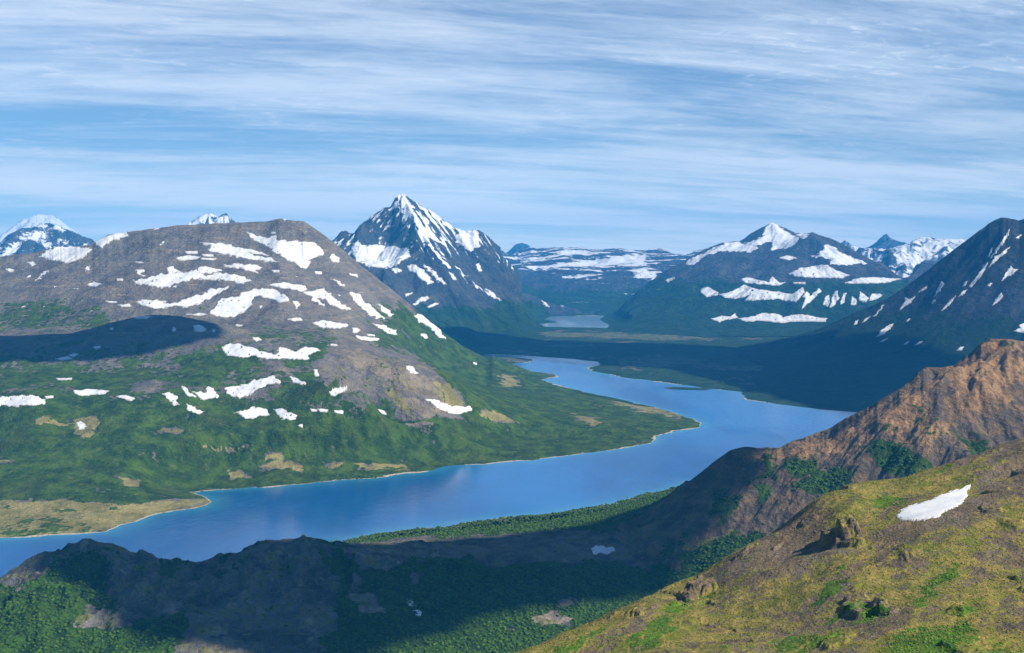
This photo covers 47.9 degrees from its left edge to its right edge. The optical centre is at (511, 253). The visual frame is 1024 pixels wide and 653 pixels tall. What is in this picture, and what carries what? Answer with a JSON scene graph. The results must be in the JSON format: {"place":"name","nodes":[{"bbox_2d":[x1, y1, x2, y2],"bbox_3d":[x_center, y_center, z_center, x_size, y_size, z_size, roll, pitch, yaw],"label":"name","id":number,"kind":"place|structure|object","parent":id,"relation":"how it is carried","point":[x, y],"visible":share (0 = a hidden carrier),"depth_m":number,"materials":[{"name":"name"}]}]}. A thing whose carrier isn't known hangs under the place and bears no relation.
{"place":"outdoors","nodes":[
{"label":"outdoors","id":0,"kind":"place"},
{"bbox_2d":[0,214,76,242],"bbox_3d":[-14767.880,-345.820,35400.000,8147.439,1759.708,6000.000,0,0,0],"label":"cap","id":1,"kind":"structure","parent":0,"point":[34,220],"depth_m":35584.75,"materials":[{"name":"snow"}]},
{"bbox_2d":[0,223,94,256],"bbox_3d":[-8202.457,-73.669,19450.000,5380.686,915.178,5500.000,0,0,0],"label":"peak","id":2,"kind":"structure","parent":0,"point":[41,237],"depth_m":19200.88,"materials":[{"name":"snow"}]},
{"bbox_2d":[0,480,330,652],"bbox_3d":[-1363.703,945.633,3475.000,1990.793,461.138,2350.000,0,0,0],"label":"rocky knolls","id":3,"kind":"structure","parent":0,"point":[243,599],"depth_m":2697.06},
{"bbox_2d":[186,213,234,224],"bbox_3d":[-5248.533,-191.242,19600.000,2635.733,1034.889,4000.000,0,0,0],"label":"twin summit peak","id":4,"kind":"structure","parent":0,"point":[208,218],"depth_m":19913.82,"materials":[{"name":"snow"}]},
{"bbox_2d":[0,218,700,542],"bbox_3d":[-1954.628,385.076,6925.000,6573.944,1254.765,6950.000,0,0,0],"label":"rounded mountain","id":5,"kind":"structure","parent":0,"point":[150,449],"depth_m":5467.85,"materials":[{"name":"green plant"}]},
{"bbox_2d":[0,395,45,406],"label":"snow patch","id":6,"kind":"object","parent":5,"relation":"on","point":[16,401],"visible":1,"depth_m":4883.79,"materials":[{"name":"snow"}]},
{"bbox_2d":[35,270,48,280],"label":"snow patch","id":7,"kind":"object","parent":5,"relation":"on","point":[43,273],"visible":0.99,"depth_m":7713.34,"materials":[{"name":"snow"}]},
{"bbox_2d":[55,356,72,359],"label":"snow patch","id":8,"kind":"object","parent":5,"relation":"on","point":[65,358],"visible":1,"depth_m":5585.59,"materials":[{"name":"snow"}]},
{"bbox_2d":[56,378,71,379],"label":"snow patch","id":9,"kind":"object","parent":5,"relation":"on","point":[64,378],"visible":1,"depth_m":5239.31,"materials":[{"name":"snow"}]},
{"bbox_2d":[40,247,91,262],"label":"snow patch","id":10,"kind":"object","parent":5,"relation":"on","point":[67,254],"visible":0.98,"depth_m":8059.28,"materials":[{"name":"snow"}]},
{"bbox_2d":[76,421,86,429],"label":"snow patch","id":11,"kind":"object","parent":5,"relation":"on","point":[80,425],"visible":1,"depth_m":4696.46,"materials":[{"name":"snow"}]},
{"bbox_2d":[73,389,108,395],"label":"snow patch","id":12,"kind":"object","parent":5,"relation":"on","point":[86,392],"visible":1,"depth_m":5038.62,"materials":[{"name":"snow"}]},
{"bbox_2d":[88,282,100,286],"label":"snow patch","id":13,"kind":"object","parent":5,"relation":"on","point":[94,284],"visible":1,"depth_m":7242.90,"materials":[{"name":"snow"}]},
{"bbox_2d":[95,233,128,247],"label":"snow patch","id":14,"kind":"object","parent":5,"relation":"on","point":[102,242],"visible":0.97,"depth_m":8083.71,"materials":[{"name":"snow"}]},
{"bbox_2d":[117,304,130,306],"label":"snow patch","id":15,"kind":"object","parent":5,"relation":"on","point":[125,305],"visible":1,"depth_m":6832.73,"materials":[{"name":"snow"}]},
{"bbox_2d":[116,395,134,400],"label":"snow patch","id":16,"kind":"object","parent":5,"relation":"on","point":[126,397],"visible":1,"depth_m":4924.27,"materials":[{"name":"snow"}]},
{"bbox_2d":[135,269,145,276],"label":"snow patch","id":17,"kind":"object","parent":5,"relation":"on","point":[140,271],"visible":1,"depth_m":7336.45,"materials":[{"name":"snow"}]},
{"bbox_2d":[134,316,153,318],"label":"snow patch","id":18,"kind":"object","parent":5,"relation":"on","point":[143,317],"visible":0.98,"depth_m":6013.90,"materials":[{"name":"snow"}]},
{"bbox_2d":[162,392,179,405],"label":"snow patch","id":19,"kind":"object","parent":5,"relation":"on","point":[170,396],"visible":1,"depth_m":4947.35,"materials":[{"name":"snow"}]},
{"bbox_2d":[137,286,228,308],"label":"snow patch","id":20,"kind":"object","parent":5,"relation":"on","point":[184,303],"visible":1,"depth_m":6854.20,"materials":[{"name":"snow"}]},
{"bbox_2d":[181,386,195,396],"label":"snow patch","id":21,"kind":"object","parent":5,"relation":"on","point":[187,393],"visible":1,"depth_m":5006.71,"materials":[{"name":"snow"}]},
{"bbox_2d":[177,255,200,260],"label":"snow patch","id":22,"kind":"object","parent":5,"relation":"on","point":[186,257],"visible":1,"depth_m":7503.03,"materials":[{"name":"snow"}]},
{"bbox_2d":[185,251,197,253],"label":"snow patch","id":23,"kind":"object","parent":5,"relation":"on","point":[191,252],"visible":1,"depth_m":7576.88,"materials":[{"name":"snow"}]},
{"bbox_2d":[133,266,250,288],"bbox_3d":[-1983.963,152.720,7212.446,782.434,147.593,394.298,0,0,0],"label":"snow patch","id":24,"kind":"object","parent":5,"relation":"on","point":[170,278],"visible":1,"depth_m":7184.21,"materials":[{"name":"snow"}]},
{"bbox_2d":[186,403,203,413],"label":"snow patch","id":25,"kind":"object","parent":5,"relation":"on","point":[192,408],"visible":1,"depth_m":4850.24,"materials":[{"name":"snow"}]},
{"bbox_2d":[187,313,206,315],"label":"snow patch","id":26,"kind":"object","parent":5,"relation":"on","point":[199,314],"visible":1,"depth_m":6701.66,"materials":[{"name":"snow"}]},
{"bbox_2d":[193,325,205,331],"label":"snow patch","id":27,"kind":"object","parent":5,"relation":"on","point":[198,328],"visible":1,"depth_m":5858.74,"materials":[{"name":"snow"}]},
{"bbox_2d":[192,386,218,399],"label":"snow patch","id":28,"kind":"object","parent":5,"relation":"on","point":[210,393],"visible":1,"depth_m":5032.74,"materials":[{"name":"snow"}]},
{"bbox_2d":[201,254,213,256],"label":"snow patch","id":29,"kind":"object","parent":5,"relation":"on","point":[209,255],"visible":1,"depth_m":7505.06,"materials":[{"name":"snow"}]},
{"bbox_2d":[200,258,216,259],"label":"snow patch","id":30,"kind":"object","parent":5,"relation":"on","point":[208,258],"visible":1,"depth_m":7457.49,"materials":[{"name":"snow"}]},
{"bbox_2d":[199,242,277,261],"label":"snow patch","id":31,"kind":"object","parent":5,"relation":"on","point":[229,249],"visible":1,"depth_m":7567.59,"materials":[{"name":"snow"}]},
{"bbox_2d":[224,263,261,272],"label":"snow patch","id":32,"kind":"object","parent":5,"relation":"on","point":[253,268],"visible":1,"depth_m":7338.32,"materials":[{"name":"snow"}]},
{"bbox_2d":[210,288,288,317],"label":"snow patch","id":33,"kind":"object","parent":5,"relation":"on","point":[226,307],"visible":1,"depth_m":6844.15,"materials":[{"name":"snow"}]},
{"bbox_2d":[224,375,280,398],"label":"snow patch","id":34,"kind":"object","parent":5,"relation":"on","point":[241,390],"visible":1,"depth_m":5149.87,"materials":[{"name":"snow"}]},
{"bbox_2d":[235,406,269,418],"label":"snow patch","id":35,"kind":"object","parent":5,"relation":"on","point":[252,412],"visible":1,"depth_m":4897.82,"materials":[{"name":"snow"}]},
{"bbox_2d":[222,343,319,359],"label":"snow patch","id":36,"kind":"object","parent":5,"relation":"on","point":[235,350],"visible":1,"depth_m":5574.25,"materials":[{"name":"snow"}]},
{"bbox_2d":[247,232,323,268],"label":"snow patch","id":37,"kind":"object","parent":5,"relation":"on","point":[299,254],"visible":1,"depth_m":7595.73,"materials":[{"name":"snow"}]},
{"bbox_2d":[274,408,296,419],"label":"snow patch","id":38,"kind":"object","parent":5,"relation":"on","point":[280,412],"visible":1,"depth_m":4868.65,"materials":[{"name":"snow"}]},
{"bbox_2d":[270,282,306,291],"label":"snow patch","id":39,"kind":"object","parent":5,"relation":"on","point":[285,285],"visible":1,"depth_m":7067.31,"materials":[{"name":"snow"}]},
{"bbox_2d":[288,317,301,321],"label":"snow patch","id":40,"kind":"object","parent":5,"relation":"on","point":[296,319],"visible":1,"depth_m":6543.44,"materials":[{"name":"snow"}]},
{"bbox_2d":[292,301,300,308],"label":"snow patch","id":41,"kind":"object","parent":5,"relation":"on","point":[296,303],"visible":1,"depth_m":6762.61,"materials":[{"name":"snow"}]},
{"bbox_2d":[289,376,305,385],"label":"snow patch","id":42,"kind":"object","parent":5,"relation":"on","point":[295,380],"visible":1,"depth_m":5184.10,"materials":[{"name":"snow"}]},
{"bbox_2d":[303,288,352,310],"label":"snow patch","id":43,"kind":"object","parent":5,"relation":"on","point":[322,293],"visible":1,"depth_m":7077.66,"materials":[{"name":"snow"}]},
{"bbox_2d":[313,320,347,328],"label":"snow patch","id":44,"kind":"object","parent":5,"relation":"on","point":[329,324],"visible":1,"depth_m":6553.92,"materials":[{"name":"snow"}]},
{"bbox_2d":[329,254,339,262],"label":"snow patch","id":45,"kind":"object","parent":5,"relation":"on","point":[334,257],"visible":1,"depth_m":7667.50,"materials":[{"name":"snow"}]},
{"bbox_2d":[329,385,346,395],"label":"snow patch","id":46,"kind":"object","parent":5,"relation":"on","point":[334,391],"visible":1,"depth_m":5027.74,"materials":[{"name":"snow"}]},
{"bbox_2d":[331,279,345,286],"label":"snow patch","id":47,"kind":"object","parent":5,"relation":"on","point":[338,282],"visible":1,"depth_m":7442.47,"materials":[{"name":"snow"}]},
{"bbox_2d":[352,328,359,332],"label":"snow patch","id":48,"kind":"object","parent":5,"relation":"on","point":[355,330],"visible":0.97,"depth_m":6573.77,"materials":[{"name":"snow"}]},
{"bbox_2d":[350,292,384,318],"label":"snow patch","id":49,"kind":"object","parent":5,"relation":"on","point":[368,306],"visible":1,"depth_m":7381.17,"materials":[{"name":"snow"}]},
{"bbox_2d":[356,335,378,340],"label":"snow patch","id":50,"kind":"object","parent":5,"relation":"on","point":[367,338],"visible":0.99,"depth_m":6440.15,"materials":[{"name":"snow"}]},
{"bbox_2d":[373,323,396,334],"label":"snow patch","id":51,"kind":"object","parent":5,"relation":"on","point":[386,329],"visible":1,"depth_m":7267.84,"materials":[{"name":"snow"}]},
{"bbox_2d":[378,304,393,315],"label":"snow patch","id":52,"kind":"object","parent":5,"relation":"on","point":[385,310],"visible":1,"depth_m":7540.26,"materials":[{"name":"snow"}]},
{"bbox_2d":[406,365,417,373],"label":"snow patch","id":53,"kind":"object","parent":5,"relation":"on","point":[411,369],"visible":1,"depth_m":5567.14,"materials":[{"name":"snow"}]},
{"bbox_2d":[414,314,445,338],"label":"snow patch","id":54,"kind":"object","parent":5,"relation":"on","point":[437,330],"visible":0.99,"depth_m":7988.91,"materials":[{"name":"snow"}]},
{"bbox_2d":[426,399,471,413],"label":"snow patch","id":55,"kind":"object","parent":5,"relation":"on","point":[454,409],"visible":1,"depth_m":5485.32,"materials":[{"name":"snow"}]},
{"bbox_2d":[0,316,857,576],"bbox_3d":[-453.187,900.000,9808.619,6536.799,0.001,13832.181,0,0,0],"label":"lake water","id":56,"kind":"structure","parent":0,"point":[231,521],"depth_m":4415.72,"materials":[{"name":"blue liquid"}]},
{"bbox_2d":[22,314,837,537],"bbox_3d":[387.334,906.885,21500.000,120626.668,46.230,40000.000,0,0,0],"label":"valley floor","id":57,"kind":"structure","parent":0,"point":[705,363],"depth_m":10057.57,"materials":[{"name":"plant"}]},
{"bbox_2d":[332,193,594,347],"bbox_3d":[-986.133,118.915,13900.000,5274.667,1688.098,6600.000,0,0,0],"label":"pyramid peak","id":58,"kind":"structure","parent":0,"point":[468,311],"depth_m":13091.10,"materials":[{"name":"stone"}]},
{"bbox_2d":[351,240,410,268],"bbox_3d":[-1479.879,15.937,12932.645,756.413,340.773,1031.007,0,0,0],"label":"snow patch","id":59,"kind":"object","parent":58,"relation":"on","point":[372,256],"visible":0.98,"depth_m":13069.52,"materials":[{"name":"snow"}]},
{"bbox_2d":[391,268,401,272],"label":"snow patch","id":60,"kind":"object","parent":58,"relation":"on","point":[396,270],"visible":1,"depth_m":12408.11,"materials":[{"name":"snow"}]},
{"bbox_2d":[407,264,433,284],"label":"snow patch","id":61,"kind":"object","parent":58,"relation":"on","point":[421,274],"visible":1,"depth_m":12441.46,"materials":[{"name":"snow"}]},
{"bbox_2d":[413,296,429,305],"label":"snow patch","id":62,"kind":"object","parent":58,"relation":"on","point":[421,299],"visible":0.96,"depth_m":12052.58,"materials":[{"name":"snow"}]},
{"bbox_2d":[423,264,445,283],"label":"snow patch","id":63,"kind":"object","parent":58,"relation":"on","point":[434,274],"visible":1,"depth_m":12488.05,"materials":[{"name":"snow"}]},
{"bbox_2d":[454,229,480,251],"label":"snow patch","id":64,"kind":"object","parent":58,"relation":"on","point":[470,239],"visible":1,"depth_m":14059.65,"materials":[{"name":"snow"}]},
{"bbox_2d":[476,263,481,271],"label":"snow patch","id":65,"kind":"object","parent":58,"relation":"on","point":[479,267],"visible":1,"depth_m":13455.65,"materials":[{"name":"snow"}]},
{"bbox_2d":[485,288,501,300],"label":"snow patch","id":66,"kind":"object","parent":58,"relation":"on","point":[493,295],"visible":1,"depth_m":13238.94,"materials":[{"name":"snow"}]},
{"bbox_2d":[324,476,683,652],"bbox_3d":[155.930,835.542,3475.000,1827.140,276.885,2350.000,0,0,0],"label":"valley","id":67,"kind":"structure","parent":0,"point":[570,547],"depth_m":2979.41,"materials":[{"name":"green plant"}]},
{"bbox_2d":[413,610,421,615],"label":"snow patch","id":68,"kind":"object","parent":67,"relation":"on","point":[419,613],"visible":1,"depth_m":2743.82,"materials":[{"name":"snow"}]},
{"bbox_2d":[0,443,980,652],"bbox_3d":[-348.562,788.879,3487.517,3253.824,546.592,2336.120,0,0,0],"label":"alder shrubs","id":69,"kind":"object","parent":67,"relation":"on","point":[581,517],"visible":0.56,"depth_m":2846.74,"materials":[{"name":"green plant"}]},
{"bbox_2d":[591,545,615,554],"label":"snow patch","id":70,"kind":"object","parent":67,"relation":"on","point":[596,549],"visible":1,"depth_m":3256.22,"materials":[{"name":"snow"}]},
{"bbox_2d":[0,0,1023,254],"label":"sky","id":71,"kind":"structure","parent":0,"point":[682,127],"materials":[{"name":"blue"}]},
{"bbox_2d":[506,243,529,254],"bbox_3d":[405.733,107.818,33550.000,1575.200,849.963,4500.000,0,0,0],"label":"pale dome","id":72,"kind":"structure","parent":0,"point":[517,247],"depth_m":33769.82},
{"bbox_2d":[501,247,704,315],"bbox_3d":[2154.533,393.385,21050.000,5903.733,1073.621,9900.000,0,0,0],"label":"plateau","id":73,"kind":"structure","parent":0,"point":[584,280],"depth_m":20517.71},
{"bbox_2d":[594,223,936,336],"bbox_3d":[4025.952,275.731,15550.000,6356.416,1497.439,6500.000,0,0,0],"label":"snowy mountain","id":74,"kind":"structure","parent":0,"point":[681,304],"depth_m":14998.16,"materials":[{"name":"grey stone"}]},
{"bbox_2d":[701,287,718,296],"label":"snow patch","id":75,"kind":"object","parent":74,"relation":"on","point":[707,291],"visible":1,"depth_m":14816.83,"materials":[{"name":"snow"}]},
{"bbox_2d":[711,313,737,321],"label":"snow patch","id":76,"kind":"object","parent":74,"relation":"on","point":[720,319],"visible":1,"depth_m":13698.03,"materials":[{"name":"snow"}]},
{"bbox_2d":[719,285,804,301],"bbox_3d":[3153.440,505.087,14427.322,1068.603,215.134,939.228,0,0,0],"label":"snow patch","id":77,"kind":"object","parent":74,"relation":"on","point":[742,291],"visible":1,"depth_m":14387.72,"materials":[{"name":"snow"}]},
{"bbox_2d":[741,276,784,285],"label":"snow patch","id":78,"kind":"object","parent":74,"relation":"on","point":[772,280],"visible":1,"depth_m":14833.72,"materials":[{"name":"snow"}]},
{"bbox_2d":[738,313,827,322],"bbox_3d":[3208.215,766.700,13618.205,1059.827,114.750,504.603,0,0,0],"label":"snow patch","id":79,"kind":"object","parent":74,"relation":"on","point":[772,317],"visible":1,"depth_m":13626.35,"materials":[{"name":"snow"}]},
{"bbox_2d":[779,255,795,259],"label":"snow patch","id":80,"kind":"object","parent":74,"relation":"on","point":[787,257],"visible":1,"depth_m":15719.95,"materials":[{"name":"snow"}]},
{"bbox_2d":[802,288,820,308],"bbox_3d":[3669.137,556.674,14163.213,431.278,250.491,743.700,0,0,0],"label":"snow patch","id":81,"kind":"object","parent":74,"relation":"on","point":[807,297],"visible":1,"depth_m":14159.51,"materials":[{"name":"snow"}]},
{"bbox_2d":[789,265,849,277],"bbox_3d":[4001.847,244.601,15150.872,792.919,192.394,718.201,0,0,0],"label":"snow patch","id":82,"kind":"object","parent":74,"relation":"on","point":[824,271],"visible":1,"depth_m":15039.11,"materials":[{"name":"snow"}]},
{"bbox_2d":[823,295,829,306],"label":"snow patch","id":83,"kind":"object","parent":74,"relation":"on","point":[826,302],"visible":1,"depth_m":14081.17,"materials":[{"name":"snow"}]},
{"bbox_2d":[829,291,839,307],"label":"snow patch","id":84,"kind":"object","parent":74,"relation":"on","point":[835,298],"visible":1,"depth_m":14126.57,"materials":[{"name":"snow"}]},
{"bbox_2d":[840,293,846,304],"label":"snow patch","id":85,"kind":"object","parent":74,"relation":"on","point":[843,299],"visible":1,"depth_m":14111.55,"materials":[{"name":"snow"}]},
{"bbox_2d":[850,296,856,304],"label":"snow patch","id":86,"kind":"object","parent":74,"relation":"on","point":[853,301],"visible":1,"depth_m":14009.05,"materials":[{"name":"snow"}]},
{"bbox_2d":[859,292,868,301],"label":"snow patch","id":87,"kind":"object","parent":74,"relation":"on","point":[863,297],"visible":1,"depth_m":14063.20,"materials":[{"name":"snow"}]},
{"bbox_2d":[845,277,898,283],"bbox_3d":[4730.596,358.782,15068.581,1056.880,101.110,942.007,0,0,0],"label":"snow patch","id":88,"kind":"object","parent":74,"relation":"on","point":[867,280],"visible":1,"depth_m":14875.40,"materials":[{"name":"snow"}]},
{"bbox_2d":[870,293,881,300],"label":"snow patch","id":89,"kind":"object","parent":74,"relation":"on","point":[874,296],"visible":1,"depth_m":14277.46,"materials":[{"name":"snow"}]},
{"bbox_2d":[516,437,1023,652],"bbox_3d":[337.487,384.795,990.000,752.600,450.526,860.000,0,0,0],"label":"grassy hill","id":90,"kind":"structure","parent":0,"point":[836,536],"depth_m":889.27,"materials":[{"name":"green plant"}]},
{"bbox_2d":[517,460,1023,652],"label":"grass tufts","id":91,"kind":"object","parent":90,"relation":"on","point":[910,601],"visible":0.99,"depth_m":868.16,"materials":[{"name":"plant"}]},
{"bbox_2d":[675,497,977,652],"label":"shrubs","id":92,"kind":"object","parent":90,"relation":"on","point":[932,633],"visible":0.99,"depth_m":728.19,"materials":[{"name":"green plant"}]},
{"bbox_2d":[672,448,1023,648],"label":"loose stones","id":93,"kind":"object","parent":90,"relation":"on","point":[850,551],"visible":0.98,"depth_m":951.25,"materials":[{"name":"stone"}]},
{"bbox_2d":[896,485,970,520],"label":"snow patch","id":94,"kind":"object","parent":90,"relation":"on","point":[937,506],"visible":0.99,"depth_m":1001.37,"materials":[{"name":"snow"}]},
{"bbox_2d":[608,339,1023,587],"bbox_3d":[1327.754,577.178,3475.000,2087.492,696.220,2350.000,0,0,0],"label":"brown ridge","id":95,"kind":"structure","parent":0,"point":[932,417],"depth_m":3222.47,"materials":[{"name":"brown stone"}]},
{"bbox_2d":[738,217,1023,411],"bbox_3d":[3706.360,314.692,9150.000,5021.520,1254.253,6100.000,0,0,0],"label":"dark mountain","id":96,"kind":"structure","parent":0,"point":[845,364],"depth_m":9032.06,"materials":[{"name":"stone"}]},
{"bbox_2d":[876,324,892,336],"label":"snow patch","id":97,"kind":"object","parent":96,"relation":"on","point":[885,329],"visible":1,"depth_m":9486.80,"materials":[{"name":"snow"}]},
{"bbox_2d":[900,296,914,309],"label":"snow patch","id":98,"kind":"object","parent":96,"relation":"on","point":[907,302],"visible":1,"depth_m":9936.35,"materials":[{"name":"snow"}]},
{"bbox_2d":[935,281,943,295],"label":"snow patch","id":99,"kind":"object","parent":96,"relation":"on","point":[941,284],"visible":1,"depth_m":9748.86,"materials":[{"name":"snow"}]},
{"bbox_2d":[941,295,955,310],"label":"snow patch","id":100,"kind":"object","parent":96,"relation":"on","point":[948,303],"visible":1,"depth_m":9200.63,"materials":[{"name":"snow"}]},
{"bbox_2d":[968,262,987,286],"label":"snow patch","id":101,"kind":"object","parent":96,"relation":"on","point":[978,276],"visible":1,"depth_m":9352.10,"materials":[{"name":"snow"}]},
{"bbox_2d":[992,293,1002,304],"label":"snow patch","id":102,"kind":"object","parent":96,"relation":"on","point":[997,299],"visible":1,"depth_m":8928.27,"materials":[{"name":"snow"}]},
{"bbox_2d":[988,247,1009,267],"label":"snow patch","id":103,"kind":"object","parent":96,"relation":"on","point":[995,259],"visible":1,"depth_m":9465.35,"materials":[{"name":"snow"}]},
{"bbox_2d":[990,230,1009,257],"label":"snow patch","id":104,"kind":"object","parent":96,"relation":"on","point":[1002,242],"visible":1,"depth_m":9627.90,"materials":[{"name":"snow"}]},
{"bbox_2d":[1001,266,1017,280],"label":"snow patch","id":105,"kind":"object","parent":96,"relation":"on","point":[1010,271],"visible":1,"depth_m":9235.37,"materials":[{"name":"snow"}]},
{"bbox_2d":[1014,323,1023,332],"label":"snow patch","id":106,"kind":"object","parent":96,"relation":"on","point":[1021,329],"visible":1,"depth_m":8349.60,"materials":[{"name":"snow"}]},
{"bbox_2d":[858,234,906,248],"bbox_3d":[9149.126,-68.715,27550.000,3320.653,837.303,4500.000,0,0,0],"label":"blue peak","id":107,"kind":"structure","parent":0,"point":[885,241],"depth_m":27483.04,"materials":[{"name":"stone"}]},
{"bbox_2d":[842,237,964,277],"bbox_3d":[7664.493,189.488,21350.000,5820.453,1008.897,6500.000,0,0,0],"label":"snowy range","id":108,"kind":"structure","parent":0,"point":[902,260],"depth_m":20457.51,"materials":[{"name":"snow"}]}
]}

